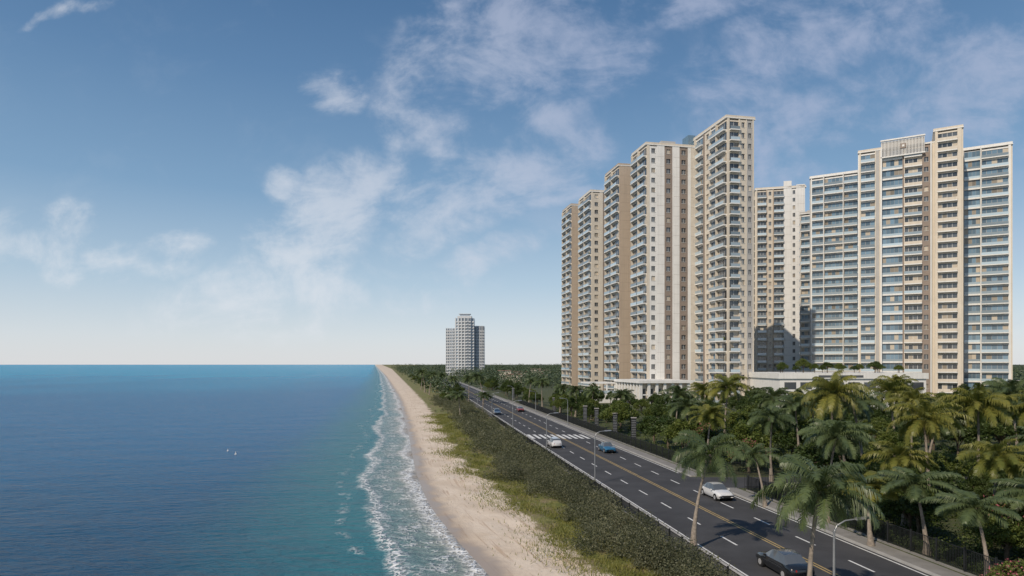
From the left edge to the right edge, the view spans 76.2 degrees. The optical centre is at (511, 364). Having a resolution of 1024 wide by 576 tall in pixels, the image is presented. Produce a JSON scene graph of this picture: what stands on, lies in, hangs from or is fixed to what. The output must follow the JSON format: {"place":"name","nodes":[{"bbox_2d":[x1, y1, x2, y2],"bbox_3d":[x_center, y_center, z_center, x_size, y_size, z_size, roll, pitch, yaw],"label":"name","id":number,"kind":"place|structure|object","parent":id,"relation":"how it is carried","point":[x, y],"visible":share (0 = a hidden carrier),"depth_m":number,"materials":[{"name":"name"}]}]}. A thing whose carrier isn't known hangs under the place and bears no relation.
{"place":"outdoors","nodes":[
{"label":"outdoors","id":0,"kind":"place"},
{"bbox_2d":[0,365,488,575],"bbox_3d":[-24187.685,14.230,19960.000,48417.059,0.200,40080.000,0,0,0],"label":"sea","id":1,"kind":"structure","parent":0,"point":[123,470],"depth_m":83.48,"materials":[{"name":"liquid"}]},
{"bbox_2d":[0,0,1023,364],"label":"sky","id":2,"kind":"structure","parent":0,"point":[183,182],"materials":[{"name":"blue"}]},
{"bbox_2d":[416,413,660,575],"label":"beach grass","id":3,"kind":"structure","parent":0,"point":[514,492],"depth_m":64.12,"materials":[{"name":"green plant"}]},
{"bbox_2d":[581,382,619,402],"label":"pool pavilion","id":4,"kind":"structure","parent":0,"point":[604,400],"depth_m":242.47,"materials":[{"name":"white concrete"}]},
{"bbox_2d":[470,400,743,575],"bbox_3d":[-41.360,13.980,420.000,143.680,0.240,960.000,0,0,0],"label":"pavement","id":5,"kind":"structure","parent":0,"point":[722,562],"depth_m":57.25,"materials":[{"name":"grey concrete"}]},
{"bbox_2d":[833,516,871,575],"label":"street lamp","id":6,"kind":"object","parent":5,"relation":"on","point":[834,531],"visible":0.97,"depth_m":32.57,"materials":[{"name":"metal"}]},
{"bbox_2d":[376,365,1023,575],"bbox_3d":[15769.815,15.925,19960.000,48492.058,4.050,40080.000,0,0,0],"label":"ground","id":7,"kind":"structure","parent":0,"point":[477,531],"depth_m":65.82,"materials":[{"name":"beige sand"}]},
{"bbox_2d":[444,390,469,417],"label":"palm tree","id":8,"kind":"object","parent":7,"relation":"on","point":[458,395],"visible":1,"depth_m":168.94,"materials":[{"name":"green plant"}]},
{"bbox_2d":[446,314,484,375],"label":"distant apartment tower","id":9,"kind":"structure","parent":7,"relation":"on","point":[465,341],"depth_m":792.45,"materials":[{"name":"concrete"}]},
{"bbox_2d":[561,203,577,389],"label":"residential tower","id":10,"kind":"structure","parent":7,"relation":"on","point":[569,294],"depth_m":341.53,"materials":[{"name":"beige concrete"}]},
{"bbox_2d":[564,209,570,385],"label":"windows","id":11,"kind":"structure","parent":10,"relation":"in","point":[569,209],"depth_m":343.38,"materials":[{"name":"grey glass"}]},
{"bbox_2d":[561,396,578,416],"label":"broadleaf tree","id":12,"kind":"object","parent":7,"relation":"on","point":[573,403],"visible":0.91,"depth_m":166.54,"materials":[{"name":"green plant"}]},
{"bbox_2d":[565,385,588,416],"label":"palm tree","id":13,"kind":"object","parent":7,"relation":"on","point":[574,391],"visible":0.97,"depth_m":174.90,"materials":[{"name":"green plant"}]},
{"bbox_2d":[429,393,737,575],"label":"coastal scrub","id":14,"kind":"object","parent":7,"relation":"on","point":[656,554],"visible":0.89,"depth_m":61.37,"materials":[{"name":"green plant"}]},
{"bbox_2d":[578,189,604,390],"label":"residential tower","id":15,"kind":"structure","parent":7,"relation":"on","point":[591,287],"depth_m":313.60,"materials":[{"name":"beige concrete"}]},
{"bbox_2d":[580,195,604,390],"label":"windows","id":16,"kind":"structure","parent":15,"relation":"in","point":[596,203],"depth_m":314.25,"materials":[{"name":"grey glass"}]},
{"bbox_2d":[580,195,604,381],"bbox_3d":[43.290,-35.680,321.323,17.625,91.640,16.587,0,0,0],"label":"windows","id":17,"kind":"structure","parent":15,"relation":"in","point":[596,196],"depth_m":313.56,"materials":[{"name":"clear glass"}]},
{"bbox_2d":[466,398,739,575],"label":"roadside railing","id":18,"kind":"object","parent":7,"relation":"on","point":[630,506],"visible":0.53,"depth_m":62.97,"materials":[{"name":"metal"}]},
{"bbox_2d":[508,397,704,473],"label":"boundary fence","id":19,"kind":"object","parent":7,"relation":"on","point":[647,446],"visible":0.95,"depth_m":123.32,"materials":[{"name":"metal"}]},
{"bbox_2d":[597,402,632,422],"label":"broadleaf tree","id":20,"kind":"object","parent":7,"relation":"on","point":[620,410],"visible":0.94,"depth_m":129.31,"materials":[{"name":"green plant"}]},
{"bbox_2d":[604,163,630,391],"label":"residential tower","id":21,"kind":"structure","parent":7,"relation":"on","point":[617,269],"depth_m":272.46,"materials":[{"name":"beige paint"}]},
{"bbox_2d":[607,169,618,391],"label":"balconies","id":22,"kind":"structure","parent":21,"relation":"in","point":[616,278],"depth_m":275.91,"materials":[{"name":"grey glass"}]},
{"bbox_2d":[607,171,618,390],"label":"windows","id":23,"kind":"structure","parent":21,"relation":"in","point":[617,233],"depth_m":274.70,"materials":[{"name":"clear glass"}]},
{"bbox_2d":[607,388,636,424],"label":"palm tree","id":24,"kind":"object","parent":7,"relation":"on","point":[624,394],"visible":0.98,"depth_m":150.13,"materials":[{"name":"green plant"}]},
{"bbox_2d":[636,415,664,442],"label":"broadleaf tree","id":25,"kind":"object","parent":7,"relation":"on","point":[649,420],"visible":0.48,"depth_m":114.32,"materials":[{"name":"green plant"}]},
{"bbox_2d":[614,379,694,403],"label":"entrance podium","id":26,"kind":"object","parent":7,"relation":"on","point":[644,388],"visible":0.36,"depth_m":224.65,"materials":[{"name":"white concrete"}]},
{"bbox_2d":[648,393,671,416],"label":"broadleaf tree","id":27,"kind":"object","parent":7,"relation":"on","point":[656,409],"visible":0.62,"depth_m":139.32,"materials":[{"name":"green plant"}]},
{"bbox_2d":[642,417,678,447],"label":"broadleaf tree","id":28,"kind":"object","parent":7,"relation":"on","point":[656,426],"visible":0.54,"depth_m":106.11,"materials":[{"name":"green plant"}]},
{"bbox_2d":[659,419,696,453],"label":"broadleaf tree","id":29,"kind":"object","parent":7,"relation":"on","point":[674,429],"visible":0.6,"depth_m":96.84,"materials":[{"name":"green plant"}]},
{"bbox_2d":[659,385,699,443],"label":"palm tree","id":30,"kind":"object","parent":7,"relation":"on","point":[677,391],"visible":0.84,"depth_m":113.72,"materials":[{"name":"green plant"}]},
{"bbox_2d":[666,397,710,453],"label":"palm tree","id":31,"kind":"object","parent":7,"relation":"on","point":[681,403],"visible":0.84,"depth_m":98.00,"materials":[{"name":"green plant"}]},
{"bbox_2d":[630,115,755,403],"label":"residential tower","id":32,"kind":"structure","parent":7,"relation":"on","point":[692,257],"depth_m":246.12,"materials":[{"name":"beige concrete"}]},
{"bbox_2d":[634,121,750,403],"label":"windows","id":33,"kind":"structure","parent":32,"relation":"in","point":[732,250],"depth_m":233.71,"materials":[{"name":"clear glass"}]},
{"bbox_2d":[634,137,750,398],"bbox_3d":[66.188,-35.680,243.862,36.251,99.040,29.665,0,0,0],"label":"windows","id":34,"kind":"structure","parent":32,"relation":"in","point":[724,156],"depth_m":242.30,"materials":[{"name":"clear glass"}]},
{"bbox_2d":[697,130,714,398],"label":"windows","id":35,"kind":"structure","parent":32,"relation":"in","point":[700,376],"depth_m":246.84,"materials":[{"name":"grey glass"}]},
{"bbox_2d":[687,382,719,403],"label":"palm tree","id":36,"kind":"object","parent":7,"relation":"on","point":[702,388],"visible":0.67,"depth_m":129.51,"materials":[{"name":"green plant"}]},
{"bbox_2d":[392,363,1023,395],"bbox_3d":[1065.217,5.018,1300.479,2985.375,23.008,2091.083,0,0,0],"label":"distant woodland","id":37,"kind":"object","parent":7,"relation":"on","point":[553,375],"visible":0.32,"depth_m":536.44,"materials":[{"name":"green plant"}]},
{"bbox_2d":[688,428,727,464],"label":"broadleaf tree","id":38,"kind":"object","parent":7,"relation":"on","point":[704,433],"visible":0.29,"depth_m":90.60,"materials":[{"name":"green plant"}]},
{"bbox_2d":[685,404,732,460],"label":"palm tree","id":39,"kind":"object","parent":7,"relation":"on","point":[708,412],"visible":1,"depth_m":88.19,"materials":[{"name":"green plant"}]},
{"bbox_2d":[671,429,756,546],"bbox_3d":[15.166,9.509,49.270,6.284,9.028,5.507,0,0,27],"label":"palm tree","id":40,"kind":"object","parent":7,"relation":"on","point":[701,447],"visible":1,"depth_m":49.01,"materials":[{"name":"green plant"}]},
{"bbox_2d":[703,374,751,449],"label":"palm tree","id":41,"kind":"object","parent":7,"relation":"on","point":[725,387],"visible":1,"depth_m":104.52,"materials":[{"name":"green plant"}]},
{"bbox_2d":[727,393,744,410],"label":"broadleaf tree","id":42,"kind":"object","parent":7,"relation":"on","point":[732,403],"visible":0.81,"depth_m":168.37,"materials":[{"name":"green plant"}]},
{"bbox_2d":[726,409,758,431],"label":"broadleaf tree","id":43,"kind":"object","parent":7,"relation":"on","point":[734,417],"visible":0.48,"depth_m":114.19,"materials":[{"name":"green plant"}]},
{"bbox_2d":[719,419,775,467],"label":"broadleaf tree","id":44,"kind":"object","parent":7,"relation":"on","point":[756,435],"visible":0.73,"depth_m":86.83,"materials":[{"name":"green plant"}]},
{"bbox_2d":[730,443,782,507],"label":"palm tree","id":45,"kind":"object","parent":7,"relation":"on","point":[761,457],"visible":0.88,"depth_m":64.06,"materials":[{"name":"green plant"}]},
{"bbox_2d":[747,386,793,409],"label":"palm tree","id":46,"kind":"object","parent":7,"relation":"on","point":[770,398],"visible":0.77,"depth_m":98.02,"materials":[{"name":"green plant"}]},
{"bbox_2d":[746,406,798,481],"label":"palm tree","id":47,"kind":"object","parent":7,"relation":"on","point":[771,414],"visible":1,"depth_m":76.88,"materials":[{"name":"green plant"}]},
{"bbox_2d":[557,409,1023,558],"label":"understory shrubs","id":48,"kind":"object","parent":7,"relation":"on","point":[897,520],"visible":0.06,"depth_m":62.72,"materials":[{"name":"green plant"}]},
{"bbox_2d":[772,426,810,453],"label":"broadleaf tree","id":49,"kind":"object","parent":7,"relation":"on","point":[787,438],"visible":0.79,"depth_m":91.54,"materials":[{"name":"green plant"}]},
{"bbox_2d":[768,394,816,446],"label":"palm tree","id":50,"kind":"object","parent":7,"relation":"on","point":[794,405],"visible":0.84,"depth_m":88.94,"materials":[{"name":"green plant"}]},
{"bbox_2d":[583,424,1020,573],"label":"boundary hedge","id":51,"kind":"object","parent":7,"relation":"on","point":[853,516],"visible":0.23,"depth_m":51.21,"materials":[{"name":"green plant"}]},
{"bbox_2d":[748,453,884,575],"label":"palm tree","id":52,"kind":"object","parent":7,"relation":"on","point":[806,497],"visible":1,"depth_m":33.59,"materials":[{"name":"green plant"}]},
{"bbox_2d":[793,419,860,467],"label":"broadleaf tree","id":53,"kind":"object","parent":7,"relation":"on","point":[808,451],"visible":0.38,"depth_m":68.92,"materials":[{"name":"green plant"}]},
{"bbox_2d":[799,170,857,371],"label":"residential tower","id":54,"kind":"structure","parent":7,"relation":"on","point":[828,274],"depth_m":286.46,"materials":[{"name":"beige concrete"}]},
{"bbox_2d":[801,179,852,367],"bbox_3d":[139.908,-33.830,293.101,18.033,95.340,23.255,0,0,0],"label":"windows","id":55,"kind":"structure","parent":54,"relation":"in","point":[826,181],"depth_m":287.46,"materials":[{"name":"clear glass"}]},
{"bbox_2d":[801,175,856,370],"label":"windows","id":56,"kind":"structure","parent":54,"relation":"in","point":[853,340],"depth_m":286.69,"materials":[{"name":"blue glass"}]},
{"bbox_2d":[797,418,875,522],"bbox_3d":[28.643,9.409,57.121,5.801,9.211,6.031,0,0,-43],"label":"palm tree","id":57,"kind":"object","parent":7,"relation":"on","point":[846,438],"visible":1,"depth_m":57.02,"materials":[{"name":"green plant"}]},
{"bbox_2d":[801,369,871,419],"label":"palm tree","id":58,"kind":"object","parent":7,"relation":"on","point":[832,390],"visible":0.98,"depth_m":69.37,"materials":[{"name":"green plant"}]},
{"bbox_2d":[708,462,965,489],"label":"driveway fence","id":59,"kind":"object","parent":7,"relation":"on","point":[749,472],"visible":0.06,"depth_m":82.48,"materials":[{"name":"metal"}]},
{"bbox_2d":[749,372,928,407],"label":"podium","id":60,"kind":"object","parent":7,"relation":"on","point":[792,381],"visible":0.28,"depth_m":205.00,"materials":[{"name":"white concrete"}]},
{"bbox_2d":[800,419,877,507],"bbox_3d":[32.072,9.771,64.913,7.212,8.484,6.938,0,0,38],"label":"palm tree","id":61,"kind":"object","parent":7,"relation":"on","point":[866,428],"visible":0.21,"depth_m":63.88,"materials":[{"name":"green plant"}]},
{"bbox_2d":[822,387,888,455],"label":"palm tree","id":62,"kind":"object","parent":7,"relation":"on","point":[864,409],"visible":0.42,"depth_m":75.00,"materials":[{"name":"green plant"}]},
{"bbox_2d":[835,452,888,514],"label":"broadleaf tree","id":63,"kind":"object","parent":7,"relation":"on","point":[875,466],"visible":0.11,"depth_m":59.00,"materials":[{"name":"green plant"}]},
{"bbox_2d":[858,419,886,435],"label":"broadleaf tree","id":64,"kind":"object","parent":7,"relation":"on","point":[877,426],"visible":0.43,"depth_m":106.75,"materials":[{"name":"green plant"}]},
{"bbox_2d":[857,401,888,436],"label":"broadleaf tree","id":65,"kind":"object","parent":7,"relation":"on","point":[879,412],"visible":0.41,"depth_m":124.38,"materials":[{"name":"green plant"}]},
{"bbox_2d":[838,470,908,546],"bbox_3d":[27.813,11.183,50.226,5.819,5.650,5.631,0,0,24],"label":"palm tree","id":66,"kind":"object","parent":7,"relation":"on","point":[877,484],"visible":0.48,"depth_m":49.78,"materials":[{"name":"green plant"}]},
{"bbox_2d":[746,475,1003,575],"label":"boundary fence","id":67,"kind":"object","parent":7,"relation":"on","point":[911,543],"visible":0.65,"depth_m":47.84,"materials":[{"name":"metal"}]},
{"bbox_2d":[863,378,919,445],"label":"palm tree","id":68,"kind":"object","parent":7,"relation":"on","point":[887,388],"visible":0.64,"depth_m":94.61,"materials":[{"name":"green plant"}]},
{"bbox_2d":[866,428,919,457],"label":"broadleaf tree","id":69,"kind":"object","parent":7,"relation":"on","point":[890,436],"visible":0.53,"depth_m":85.37,"materials":[{"name":"green plant"}]},
{"bbox_2d":[872,374,917,405],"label":"palm tree","id":70,"kind":"object","parent":7,"relation":"on","point":[894,377],"visible":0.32,"depth_m":119.09,"materials":[{"name":"green plant"}]},
{"bbox_2d":[861,440,938,528],"bbox_3d":[32.668,10.204,55.154,5.352,7.615,5.530,0,0,-5],"label":"palm tree","id":71,"kind":"object","parent":7,"relation":"on","point":[891,449],"visible":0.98,"depth_m":54.52,"materials":[{"name":"green plant"}]},
{"bbox_2d":[870,483,934,530],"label":"broadleaf tree","id":72,"kind":"object","parent":7,"relation":"on","point":[882,504],"visible":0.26,"depth_m":53.15,"materials":[{"name":"green plant"}]},
{"bbox_2d":[858,124,963,396],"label":"residential tower","id":73,"kind":"structure","parent":7,"relation":"on","point":[910,254],"depth_m":246.64,"materials":[{"name":"beige concrete"}]},
{"bbox_2d":[861,155,874,368],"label":"windows","id":74,"kind":"structure","parent":73,"relation":"in","point":[868,347],"depth_m":254.30,"materials":[{"name":"blue glass"}]},
{"bbox_2d":[861,142,956,394],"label":"windows","id":75,"kind":"structure","parent":73,"relation":"in","point":[872,280],"depth_m":245.16,"materials":[{"name":"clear glass"}]},
{"bbox_2d":[905,132,956,388],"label":"windows","id":76,"kind":"structure","parent":73,"relation":"in","point":[913,268],"depth_m":241.71,"materials":[{"name":"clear glass"}]},
{"bbox_2d":[864,466,961,555],"bbox_3d":[29.456,10.859,48.453,6.304,6.302,6.064,0,0,16],"label":"palm tree","id":77,"kind":"object","parent":7,"relation":"on","point":[910,479],"visible":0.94,"depth_m":47.72,"materials":[{"name":"green plant"}]},
{"bbox_2d":[882,387,945,463],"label":"palm tree","id":78,"kind":"object","parent":7,"relation":"on","point":[904,396],"visible":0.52,"depth_m":81.27,"materials":[{"name":"green plant"}]},
{"bbox_2d":[884,490,944,536],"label":"broadleaf tree","id":79,"kind":"object","parent":7,"relation":"on","point":[908,506],"visible":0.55,"depth_m":50.98,"materials":[{"name":"green plant"}]},
{"bbox_2d":[884,398,974,489],"bbox_3d":[38.574,8.611,60.430,6.588,10.808,6.376,0,0,-21],"label":"palm tree","id":80,"kind":"object","parent":7,"relation":"on","point":[933,416],"visible":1,"depth_m":60.02,"materials":[{"name":"green plant"}]},
{"bbox_2d":[896,453,965,494],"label":"broadleaf tree","id":81,"kind":"object","parent":7,"relation":"on","point":[951,480],"visible":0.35,"depth_m":60.76,"materials":[{"name":"green plant"}]},
{"bbox_2d":[899,406,976,452],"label":"palm tree","id":82,"kind":"object","parent":7,"relation":"on","point":[947,432],"visible":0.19,"depth_m":66.63,"materials":[{"name":"green plant"}]},
{"bbox_2d":[922,451,971,492],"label":"broadleaf tree","id":83,"kind":"object","parent":7,"relation":"on","point":[947,461],"visible":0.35,"depth_m":69.49,"materials":[{"name":"green plant"}]},
{"bbox_2d":[934,415,982,455],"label":"broadleaf tree","id":84,"kind":"object","parent":7,"relation":"on","point":[968,438],"visible":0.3,"depth_m":90.10,"materials":[{"name":"green plant"}]},
{"bbox_2d":[919,490,1023,575],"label":"palm tree","id":85,"kind":"object","parent":7,"relation":"on","point":[972,512],"visible":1,"depth_m":42.41,"materials":[{"name":"green plant"}]},
{"bbox_2d":[933,382,1018,479],"bbox_3d":[46.604,7.901,65.474,7.079,12.232,6.600,0,0,13],"label":"palm tree","id":86,"kind":"object","parent":7,"relation":"on","point":[979,397],"visible":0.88,"depth_m":64.76,"materials":[{"name":"green plant"}]},
{"bbox_2d":[956,455,998,497],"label":"broadleaf tree","id":87,"kind":"object","parent":7,"relation":"on","point":[965,470],"visible":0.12,"depth_m":65.91,"materials":[{"name":"green plant"}]},
{"bbox_2d":[959,472,999,499],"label":"broadleaf tree","id":88,"kind":"object","parent":7,"relation":"on","point":[981,486],"visible":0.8,"depth_m":63.34,"materials":[{"name":"green plant"}]},
{"bbox_2d":[963,141,1012,387],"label":"residential tower","id":89,"kind":"structure","parent":7,"relation":"on","point":[987,262],"depth_m":248.63,"materials":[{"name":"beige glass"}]},
{"bbox_2d":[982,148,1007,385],"bbox_3d":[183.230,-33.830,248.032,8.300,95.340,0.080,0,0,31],"label":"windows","id":90,"kind":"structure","parent":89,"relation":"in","point":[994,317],"depth_m":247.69,"materials":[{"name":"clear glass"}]},
{"bbox_2d":[982,149,1007,385],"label":"windows","id":91,"kind":"structure","parent":89,"relation":"in","point":[1003,258],"depth_m":247.99,"materials":[{"name":"blue glass"}]},
{"bbox_2d":[956,438,1023,547],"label":"palm tree","id":92,"kind":"object","parent":7,"relation":"on","point":[997,458],"visible":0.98,"depth_m":49.13,"materials":[{"name":"green plant"}]},
{"bbox_2d":[960,516,1023,560],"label":"broadleaf tree","id":93,"kind":"object","parent":7,"relation":"on","point":[1006,534],"visible":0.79,"depth_m":44.89,"materials":[{"name":"green plant"}]},
{"bbox_2d":[965,407,1023,443],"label":"broadleaf tree","id":94,"kind":"object","parent":7,"relation":"on","point":[1001,430],"visible":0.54,"depth_m":86.27,"materials":[{"name":"green plant"}]},
{"bbox_2d":[971,377,1023,444],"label":"palm tree","id":95,"kind":"object","parent":7,"relation":"on","point":[1010,386],"visible":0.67,"depth_m":84.82,"materials":[{"name":"green plant"}]},
{"bbox_2d":[978,490,1023,558],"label":"palm tree","id":96,"kind":"object","parent":7,"relation":"on","point":[1019,512],"visible":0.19,"depth_m":46.68,"materials":[{"name":"green plant"}]},
{"bbox_2d":[979,557,1023,575],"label":"bougainvillea tree","id":97,"kind":"object","parent":7,"relation":"on","point":[1011,568],"visible":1,"depth_m":35.71,"materials":[{"name":"green plant"}]},
{"bbox_2d":[988,477,1023,511],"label":"palm tree","id":98,"kind":"object","parent":7,"relation":"on","point":[1017,490],"visible":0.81,"depth_m":44.90,"materials":[{"name":"green plant"}]},
{"bbox_2d":[1000,390,1023,429],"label":"palm tree","id":99,"kind":"object","parent":7,"relation":"on","point":[1018,414],"visible":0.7,"depth_m":75.03,"materials":[{"name":"green plant"}]},
{"bbox_2d":[447,377,964,575],"bbox_3d":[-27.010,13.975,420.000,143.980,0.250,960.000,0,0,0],"label":"pavement","id":100,"kind":"structure","parent":0,"point":[922,565],"depth_m":54.84,"materials":[{"name":"grey concrete"}]},
{"bbox_2d":[445,379,999,575],"bbox_3d":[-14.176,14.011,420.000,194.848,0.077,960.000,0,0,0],"label":"road","id":101,"kind":"structure","parent":0,"point":[738,532],"depth_m":62.49,"materials":[{"name":"grey asphalt"}]},
{"bbox_2d":[598,442,615,452],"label":"car","id":102,"kind":"object","parent":101,"relation":"on","point":[605,447],"visible":1,"depth_m":103.34,"materials":[{"name":"blue paint"}]},
{"bbox_2d":[701,482,733,500],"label":"car","id":103,"kind":"object","parent":101,"relation":"on","point":[716,491],"visible":0.96,"depth_m":67.63,"materials":[{"name":"white paint"}]},
{"bbox_2d":[756,548,814,575],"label":"car","id":104,"kind":"object","parent":101,"relation":"on","point":[786,562],"visible":0.88,"depth_m":42.92,"materials":[{"name":"black paint"}]},
{"bbox_2d":[754,181,805,371],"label":"residential tower","id":105,"kind":"structure","parent":0,"point":[777,210],"depth_m":321.25,"materials":[{"name":"beige paint"}]},
{"bbox_2d":[754,190,794,369],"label":"windows","id":106,"kind":"structure","parent":105,"relation":"in","point":[775,192],"depth_m":322.26,"materials":[{"name":"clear glass"}]},
{"bbox_2d":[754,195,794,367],"bbox_3d":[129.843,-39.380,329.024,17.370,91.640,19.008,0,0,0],"label":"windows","id":107,"kind":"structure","parent":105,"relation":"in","point":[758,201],"depth_m":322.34,"materials":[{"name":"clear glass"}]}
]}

